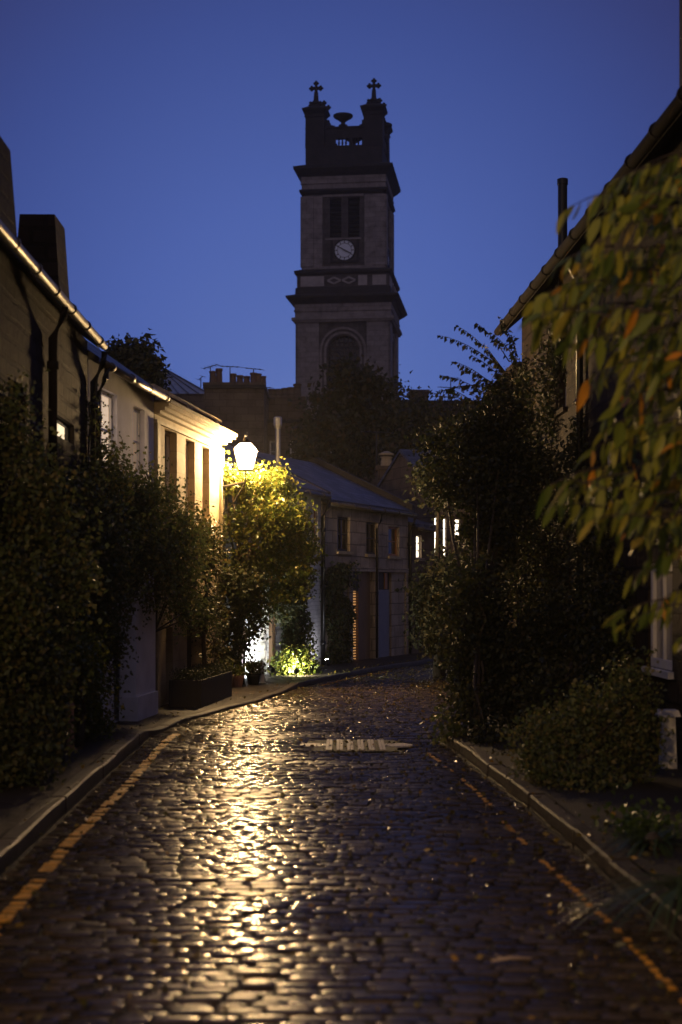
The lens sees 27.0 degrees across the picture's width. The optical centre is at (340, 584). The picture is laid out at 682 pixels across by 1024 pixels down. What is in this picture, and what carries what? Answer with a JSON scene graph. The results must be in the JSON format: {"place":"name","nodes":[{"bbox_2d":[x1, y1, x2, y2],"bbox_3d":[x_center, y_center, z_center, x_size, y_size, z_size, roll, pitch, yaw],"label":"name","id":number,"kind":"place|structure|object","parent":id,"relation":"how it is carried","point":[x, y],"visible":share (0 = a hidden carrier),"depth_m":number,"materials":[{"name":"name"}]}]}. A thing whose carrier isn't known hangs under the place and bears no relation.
{"place":"outdoors","nodes":[
{"label":"outdoors","id":0,"kind":"place"},
{"bbox_2d":[87,341,170,728],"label":"white house","id":1,"kind":"structure","parent":0,"point":[129,408],"depth_m":18.82,"materials":[{"name":"white paint"}]},
{"bbox_2d":[102,390,121,470],"bbox_3d":[-2.999,-1.932,18.055,0.244,1.042,0.850,0,0,6],"label":"window","id":2,"kind":"structure","parent":1,"relation":"in","point":[107,411],"depth_m":18.29,"materials":[{"name":"white glass"}]},
{"bbox_2d":[133,407,147,480],"bbox_3d":[-2.828,-1.938,19.535,0.232,0.991,0.738,0,0,6],"label":"window","id":3,"kind":"structure","parent":1,"relation":"in","point":[136,413],"depth_m":19.77,"materials":[{"name":"grey glass"}]},
{"bbox_2d":[102,435,228,690],"bbox_3d":[-2.327,-0.014,20.016,1.435,3.738,5.147,0,0,11],"label":"climbing ivy","id":4,"kind":"object","parent":1,"relation":"attached to","point":[169,546],"visible":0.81,"depth_m":18.86,"materials":[{"name":"green plant"}]},
{"bbox_2d":[0,652,433,836],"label":"pavement","id":5,"kind":"structure","parent":0,"point":[16,801],"depth_m":15.99,"materials":[{"name":"stone"}]},
{"bbox_2d":[0,609,101,792],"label":"bush","id":6,"kind":"object","parent":5,"relation":"on","point":[31,757],"visible":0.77,"depth_m":12.22,"materials":[{"name":"green plant"}]},
{"bbox_2d":[59,602,132,746],"bbox_3d":[-2.804,1.000,15.033,1.050,1.647,2.150,0,0,0],"label":"shrub","id":7,"kind":"object","parent":5,"relation":"on","point":[95,718],"visible":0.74,"depth_m":15.00,"materials":[{"name":"green plant"}]},
{"bbox_2d":[92,720,147,735],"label":"strap plant","id":8,"kind":"object","parent":5,"relation":"on","point":[104,731],"visible":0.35,"depth_m":16.53,"materials":[{"name":"green plant"}]},
{"bbox_2d":[119,598,157,720],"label":"gate pier","id":9,"kind":"structure","parent":5,"relation":"on","point":[140,700],"depth_m":18.68,"materials":[{"name":"grey stone"}]},
{"bbox_2d":[169,661,231,706],"bbox_3d":[-2.118,1.486,21.618,0.539,0.569,2.160,0,0,8],"label":"planter","id":10,"kind":"object","parent":5,"relation":"on","point":[197,685],"visible":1,"depth_m":20.81,"materials":[{"name":"brown wood"}]},
{"bbox_2d":[210,656,242,682],"bbox_3d":[-1.907,1.462,24.058,0.442,0.596,0.641,0,0,39],"label":"plant pot","id":11,"kind":"object","parent":10,"relation":"in","point":[231,666],"visible":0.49,"depth_m":23.98,"materials":[{"name":"green plant"}]},
{"bbox_2d":[229,662,250,686],"bbox_3d":[-1.756,1.523,24.241,0.437,0.454,0.550,0,0,25],"label":"plant pot","id":12,"kind":"object","parent":5,"relation":"on","point":[238,680],"visible":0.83,"depth_m":24.13,"materials":[{"name":"ceramic"}]},
{"bbox_2d":[237,658,270,684],"bbox_3d":[-1.540,1.500,24.599,0.567,0.459,0.557,0,0,40],"label":"plant pot","id":13,"kind":"object","parent":5,"relation":"on","point":[253,677],"visible":0.94,"depth_m":24.52,"materials":[{"name":"black paint"}]},
{"bbox_2d":[215,547,321,683],"bbox_3d":[-1.368,0.557,25.485,1.370,2.604,2.891,0,0,24],"label":"climbing shrub","id":14,"kind":"object","parent":5,"relation":"on","point":[239,595],"visible":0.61,"depth_m":24.68,"materials":[{"name":"green plant"}]},
{"bbox_2d":[267,665,274,676],"bbox_3d":[-1.272,1.576,26.007,0.156,0.216,0.108,0,0,36],"label":"garden spotlight","id":15,"kind":"object","parent":5,"relation":"on","point":[271,669],"visible":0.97,"depth_m":25.97,"materials":[{"name":"black paint"}]},
{"bbox_2d":[223,447,327,647],"bbox_3d":[-1.032,-0.285,25.677,1.747,4.266,2.845,0,0,27],"label":"climbing shrub","id":16,"kind":"object","parent":5,"relation":"on","point":[281,528],"visible":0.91,"depth_m":24.97,"materials":[{"name":"green plant"}]},
{"bbox_2d":[294,668,299,676],"bbox_3d":[-0.826,1.654,26.500,0.112,0.219,0.146,0,0,0],"label":"garden spotlight","id":17,"kind":"object","parent":5,"relation":"on","point":[296,671],"visible":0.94,"depth_m":26.44,"materials":[{"name":"black paint"}]},
{"bbox_2d":[267,640,327,679],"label":"bush","id":18,"kind":"object","parent":5,"relation":"on","point":[291,661],"visible":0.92,"depth_m":26.98,"materials":[{"name":"green plant"}]},
{"bbox_2d":[259,661,265,682],"bbox_3d":[-1.379,1.545,24.900,0.120,0.410,0.120,0,0,0],"label":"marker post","id":19,"kind":"object","parent":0,"point":[262,678],"visible":0.45,"depth_m":24.86,"materials":[{"name":"brown paint"}]},
{"bbox_2d":[0,0,678,399],"label":"sky","id":20,"kind":"structure","parent":0,"point":[165,139],"materials":[{"name":"blue"}]},
{"bbox_2d":[0,660,681,1023],"bbox_3d":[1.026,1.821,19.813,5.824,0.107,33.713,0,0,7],"label":"road","id":21,"kind":"structure","parent":0,"point":[89,956],"depth_m":8.18,"materials":[{"name":"stone"}]},
{"bbox_2d":[0,658,449,875],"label":"kerb","id":22,"kind":"structure","parent":21,"relation":"on","point":[44,817],"depth_m":12.75,"materials":[{"name":"stone"}]},
{"bbox_2d":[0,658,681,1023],"bbox_3d":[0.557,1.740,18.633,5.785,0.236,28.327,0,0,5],"label":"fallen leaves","id":23,"kind":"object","parent":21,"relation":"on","point":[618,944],"visible":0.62,"depth_m":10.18,"materials":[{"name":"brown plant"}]},
{"bbox_2d":[0,671,681,1003],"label":"road marking","id":24,"kind":"object","parent":21,"relation":"on","point":[25,893],"visible":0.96,"depth_m":9.27,"materials":[{"name":"yellow paint"}]},
{"bbox_2d":[313,740,398,752],"bbox_3d":[0.160,1.827,15.870,0.920,0.066,1.100,0,0,0],"label":"paving band","id":25,"kind":"object","parent":21,"relation":"in","point":[377,749],"visible":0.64,"depth_m":15.67,"materials":[{"name":"grey stone"}]},
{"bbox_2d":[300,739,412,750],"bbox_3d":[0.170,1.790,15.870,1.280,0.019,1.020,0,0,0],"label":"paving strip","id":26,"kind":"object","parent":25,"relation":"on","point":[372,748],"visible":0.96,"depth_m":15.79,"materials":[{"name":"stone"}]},
{"bbox_2d":[395,449,471,677],"bbox_3d":[2.032,-0.450,27.175,1.984,4.576,3.362,0,0,0],"label":"tree","id":27,"kind":"object","parent":21,"relation":"on","point":[431,637],"visible":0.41,"depth_m":27.29,"materials":[{"name":"green plant"}]},
{"bbox_2d":[484,363,521,665],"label":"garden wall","id":28,"kind":"structure","parent":21,"relation":"on","point":[508,370],"depth_m":23.54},
{"bbox_2d":[491,954,531,961],"bbox_3d":[0.807,1.774,6.757,0.197,0.023,0.088,0,0,0],"label":"stick","id":29,"kind":"object","parent":21,"relation":"on","point":[501,958],"visible":1,"depth_m":6.74,"materials":[{"name":"brown wood"}]},
{"bbox_2d":[441,708,681,942],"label":"kerb","id":30,"kind":"structure","parent":21,"relation":"on","point":[566,830],"depth_m":9.89,"materials":[{"name":"grey stone"}]},
{"bbox_2d":[377,449,481,576],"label":"gabled house","id":31,"kind":"structure","parent":0,"point":[393,480],"depth_m":39.26,"materials":[{"name":"brown stone"}]},
{"bbox_2d":[443,518,445,561],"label":"window","id":32,"kind":"structure","parent":31,"relation":"in","point":[444,521],"depth_m":37.80,"materials":[{"name":"white glass"}]},
{"bbox_2d":[454,519,462,538],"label":"window","id":33,"kind":"structure","parent":31,"relation":"in","point":[456,520],"depth_m":37.90,"materials":[{"name":"white glass"}]},
{"bbox_2d":[458,699,681,894],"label":"pavement","id":34,"kind":"structure","parent":0,"point":[666,786],"depth_m":11.26,"materials":[{"name":"stone"}]},
{"bbox_2d":[404,316,574,744],"bbox_3d":[1.978,-0.825,17.557,2.229,5.332,5.255,0,0,0],"label":"tree","id":35,"kind":"object","parent":34,"relation":"on","point":[500,473],"visible":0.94,"depth_m":17.83,"materials":[{"name":"green plant"}]},
{"bbox_2d":[417,692,472,745],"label":"overhanging sprig","id":36,"kind":"object","parent":35,"relation":"attached to","point":[456,724],"visible":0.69,"depth_m":16.03,"materials":[{"name":"green plant"}]},
{"bbox_2d":[470,555,637,746],"bbox_3d":[2.461,0.711,15.872,2.254,2.210,2.996,0,0,0],"label":"hedge","id":37,"kind":"object","parent":34,"relation":"on","point":[582,643],"visible":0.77,"depth_m":16.05,"materials":[{"name":"green plant"}]},
{"bbox_2d":[500,644,675,792],"bbox_3d":[2.143,1.162,12.438,1.478,1.318,1.886,0,0,0],"label":"bush","id":38,"kind":"object","parent":34,"relation":"on","point":[582,736],"visible":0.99,"depth_m":12.28,"materials":[{"name":"green plant"}]},
{"bbox_2d":[518,151,681,653],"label":"tree","id":39,"kind":"object","parent":34,"relation":"on","point":[619,272],"visible":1,"depth_m":7.71,"materials":[{"name":"green plant"}]},
{"bbox_2d":[555,868,681,942],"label":"strap plant","id":40,"kind":"object","parent":34,"relation":"on","point":[674,890],"visible":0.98,"depth_m":7.41,"materials":[{"name":"green plant"}]},
{"bbox_2d":[578,782,681,839],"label":"fern","id":41,"kind":"object","parent":34,"relation":"on","point":[646,825],"visible":0.73,"depth_m":9.61,"materials":[{"name":"green plant"}]},
{"bbox_2d":[581,825,681,865],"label":"strap plant","id":42,"kind":"object","parent":34,"relation":"on","point":[654,841],"visible":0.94,"depth_m":9.13,"materials":[{"name":"green plant"}]},
{"bbox_2d":[655,709,680,768],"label":"pedestal","id":43,"kind":"object","parent":34,"relation":"on","point":[670,750],"visible":0.62,"depth_m":13.14,"materials":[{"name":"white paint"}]},
{"label":"ground","id":44,"kind":"structure","parent":0,"visible":0},
{"bbox_2d":[0,136,107,752],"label":"stone house","id":45,"kind":"structure","parent":44,"relation":"on","point":[45,324],"depth_m":14.36,"materials":[{"name":"brown stone"}]},
{"bbox_2d":[0,366,117,747],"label":"climbing ivy","id":46,"kind":"object","parent":45,"relation":"attached to","point":[31,577],"visible":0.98,"depth_m":12.40,"materials":[{"name":"green plant"}]},
{"bbox_2d":[57,418,67,440],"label":"window","id":47,"kind":"structure","parent":45,"relation":"in","point":[62,428],"depth_m":15.88,"materials":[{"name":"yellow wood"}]},
{"bbox_2d":[66,384,152,714],"bbox_3d":[-2.862,-0.307,16.343,1.360,4.215,2.211,0,0,0],"label":"climbing ivy","id":48,"kind":"object","parent":45,"relation":"attached to","point":[101,487],"visible":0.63,"depth_m":16.42,"materials":[{"name":"green plant"}]},
{"bbox_2d":[104,328,172,391],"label":"tree","id":49,"kind":"object","parent":44,"relation":"on","point":[142,361],"visible":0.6,"depth_m":41.39,"materials":[{"name":"green plant"}]},
{"bbox_2d":[161,369,203,409],"bbox_3d":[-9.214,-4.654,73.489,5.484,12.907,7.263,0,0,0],"label":"roof","id":50,"kind":"structure","parent":44,"relation":"on","point":[185,390],"depth_m":70.35,"materials":[{"name":"stone"}]},
{"bbox_2d":[151,384,237,707],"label":"sandstone house","id":51,"kind":"structure","parent":44,"relation":"on","point":[190,439],"depth_m":22.26,"materials":[{"name":"white paint"}]},
{"bbox_2d":[165,432,178,514],"bbox_3d":[-2.646,-1.686,21.354,0.308,1.252,0.859,0,0,7],"label":"window","id":52,"kind":"structure","parent":51,"relation":"in","point":[167,435],"depth_m":21.67,"materials":[{"name":"white paint"}]},
{"bbox_2d":[187,624,190,667],"bbox_3d":[-2.591,1.155,22.986,0.060,1.229,1.220,0,0,7],"label":"door","id":53,"kind":"structure","parent":51,"relation":"in","point":[188,634],"depth_m":23.42,"materials":[{"name":"brown wood"}]},
{"bbox_2d":[186,442,195,517],"bbox_3d":[-2.447,-1.675,22.578,0.230,1.238,0.740,0,0,7],"label":"window","id":54,"kind":"structure","parent":51,"relation":"in","point":[186,442],"depth_m":22.84,"materials":[{"name":"white paint"}]},
{"bbox_2d":[202,449,213,523],"bbox_3d":[-2.303,-1.658,23.689,0.230,1.266,0.656,0,0,7],"label":"window","id":55,"kind":"structure","parent":51,"relation":"in","point":[202,449],"depth_m":23.94,"materials":[{"name":"white paint"}]},
{"bbox_2d":[183,500,239,670],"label":"climbing vine","id":56,"kind":"object","parent":51,"relation":"attached to","point":[214,541],"visible":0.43,"depth_m":22.94,"materials":[{"name":"green plant"}]},
{"bbox_2d":[222,433,257,513],"bbox_3d":[-1.782,-1.908,24.599,0.670,1.444,0.404,0,0,0],"label":"street lamp","id":57,"kind":"object","parent":51,"relation":"attached to","point":[245,452],"visible":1,"depth_m":24.47,"materials":[{"name":"white glass"}]},
{"bbox_2d":[203,368,269,453],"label":"tenement","id":58,"kind":"structure","parent":44,"relation":"on","point":[240,407],"depth_m":60.00,"materials":[{"name":"brown stone"}]},
{"bbox_2d":[202,364,217,381],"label":"tv aerial","id":59,"kind":"object","parent":58,"relation":"attached to","point":[210,370],"visible":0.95,"depth_m":60.48,"materials":[{"name":"black paint"}]},
{"bbox_2d":[222,416,331,677],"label":"garage house","id":60,"kind":"structure","parent":44,"relation":"on","point":[264,647],"depth_m":29.37,"materials":[{"name":"white paint"}]},
{"bbox_2d":[245,578,266,677],"bbox_3d":[-1.653,0.785,26.520,0.060,1.870,1.426,0,0,17],"label":"garage door","id":61,"kind":"structure","parent":60,"relation":"in","point":[261,647],"depth_m":26.79,"materials":[{"name":"white paint"}]},
{"bbox_2d":[278,539,318,663],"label":"climbing ivy","id":62,"kind":"object","parent":60,"relation":"attached to","point":[292,631],"visible":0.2,"depth_m":28.62,"materials":[{"name":"green plant"}]},
{"bbox_2d":[227,442,416,664],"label":"stone house","id":63,"kind":"structure","parent":44,"relation":"on","point":[366,524],"depth_m":33.20,"materials":[{"name":"grey stone"}]},
{"bbox_2d":[325,560,361,664],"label":"climbing ivy","id":64,"kind":"object","parent":63,"relation":"attached to","point":[340,624],"visible":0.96,"depth_m":30.81,"materials":[{"name":"green plant"}]},
{"bbox_2d":[336,517,353,554],"bbox_3d":[0.048,-1.084,31.388,0.469,0.829,0.826,0,0,0],"label":"window","id":65,"kind":"structure","parent":63,"relation":"in","point":[342,521],"depth_m":31.53,"materials":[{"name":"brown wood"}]},
{"bbox_2d":[358,571,369,659],"bbox_3d":[0.498,0.716,32.709,0.060,2.047,0.770,0,0,23],"label":"door","id":66,"kind":"structure","parent":63,"relation":"in","point":[364,590],"depth_m":32.74,"materials":[{"name":"brown wood"}]},
{"bbox_2d":[365,522,380,557],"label":"window","id":67,"kind":"structure","parent":63,"relation":"in","point":[370,526],"depth_m":33.09,"materials":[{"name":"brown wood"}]},
{"bbox_2d":[379,590,388,656],"bbox_3d":[0.949,0.930,33.709,0.060,1.619,0.978,0,0,23],"label":"door","id":68,"kind":"structure","parent":63,"relation":"in","point":[383,594],"depth_m":33.78,"materials":[{"name":"wood"}]},
{"bbox_2d":[388,527,402,558],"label":"window","id":69,"kind":"structure","parent":63,"relation":"in","point":[392,531],"depth_m":34.42,"materials":[{"name":"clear glass"}]},
{"bbox_2d":[267,383,400,485],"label":"tenement","id":70,"kind":"structure","parent":44,"relation":"on","point":[278,404],"depth_m":63.97,"materials":[{"name":"brown stone"}]},
{"bbox_2d":[270,441,274,454],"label":"window","id":71,"kind":"structure","parent":70,"relation":"in","point":[272,443],"depth_m":63.15,"materials":[{"name":"grey glass"}]},
{"bbox_2d":[285,78,406,418],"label":"church tower","id":72,"kind":"structure","parent":44,"relation":"on","point":[344,300],"depth_m":120.00,"materials":[{"name":"stone"}]},
{"bbox_2d":[329,337,357,390],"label":"arched window","id":73,"kind":"structure","parent":72,"relation":"in","point":[342,346],"depth_m":120.48,"materials":[{"name":"stone"}]},
{"bbox_2d":[284,352,414,482],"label":"tree","id":74,"kind":"object","parent":44,"relation":"on","point":[354,404],"visible":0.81,"depth_m":53.12,"materials":[{"name":"green plant"}]},
{"bbox_2d":[375,451,393,484],"bbox_3d":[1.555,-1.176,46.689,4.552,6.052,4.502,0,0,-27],"label":"chimney","id":75,"kind":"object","parent":44,"relation":"on","point":[382,468],"visible":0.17,"depth_m":44.61,"materials":[{"name":"brown stone"}]},
{"bbox_2d":[408,517,442,653],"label":"stone house","id":76,"kind":"structure","parent":44,"relation":"on","point":[421,530],"depth_m":35.97,"materials":[{"name":"grey stone"}]},
{"bbox_2d":[415,536,424,560],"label":"window","id":77,"kind":"structure","parent":76,"relation":"in","point":[417,537],"depth_m":35.95,"materials":[{"name":"white glass"}]},
{"bbox_2d":[377,385,483,465],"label":"tree","id":78,"kind":"object","parent":44,"relation":"on","point":[420,411],"visible":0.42,"depth_m":47.11,"materials":[{"name":"green plant"}]},
{"bbox_2d":[407,390,485,456],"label":"tenement","id":79,"kind":"structure","parent":44,"relation":"on","point":[425,392],"depth_m":66.00,"materials":[{"name":"brown stone"}]},
{"bbox_2d":[434,377,460,399],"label":"tv aerial","id":80,"kind":"object","parent":79,"relation":"attached to","point":[450,386],"visible":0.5,"depth_m":66.18,"materials":[{"name":"black paint"}]},
{"bbox_2d":[494,0,681,764],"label":"tall house","id":81,"kind":"structure","parent":44,"relation":"on","point":[662,137],"depth_m":15.47,"materials":[{"name":"stone"}]},
{"bbox_2d":[494,290,615,633],"bbox_3d":[2.849,-1.101,19.478,1.764,5.839,6.974,0,0,0],"label":"climbing ivy","id":82,"kind":"object","parent":81,"relation":"attached to","point":[537,558],"visible":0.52,"depth_m":19.34,"materials":[{"name":"green plant"}]},
{"bbox_2d":[554,364,566,416],"bbox_3d":[3.071,-2.898,19.440,0.200,1.141,0.664,0,0,-2],"label":"window","id":83,"kind":"structure","parent":81,"relation":"in","point":[562,410],"depth_m":19.58,"materials":[{"name":"white paint"}]},
{"bbox_2d":[608,440,613,518],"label":"window","id":84,"kind":"structure","parent":81,"relation":"in","point":[611,442],"depth_m":16.95,"materials":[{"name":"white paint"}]},
{"bbox_2d":[641,563,673,678],"bbox_3d":[3.204,0.344,14.215,0.152,1.132,1.061,0,0,-2],"label":"window","id":85,"kind":"structure","parent":81,"relation":"in","point":[661,640],"depth_m":14.36,"materials":[{"name":"grey glass"}]}
]}

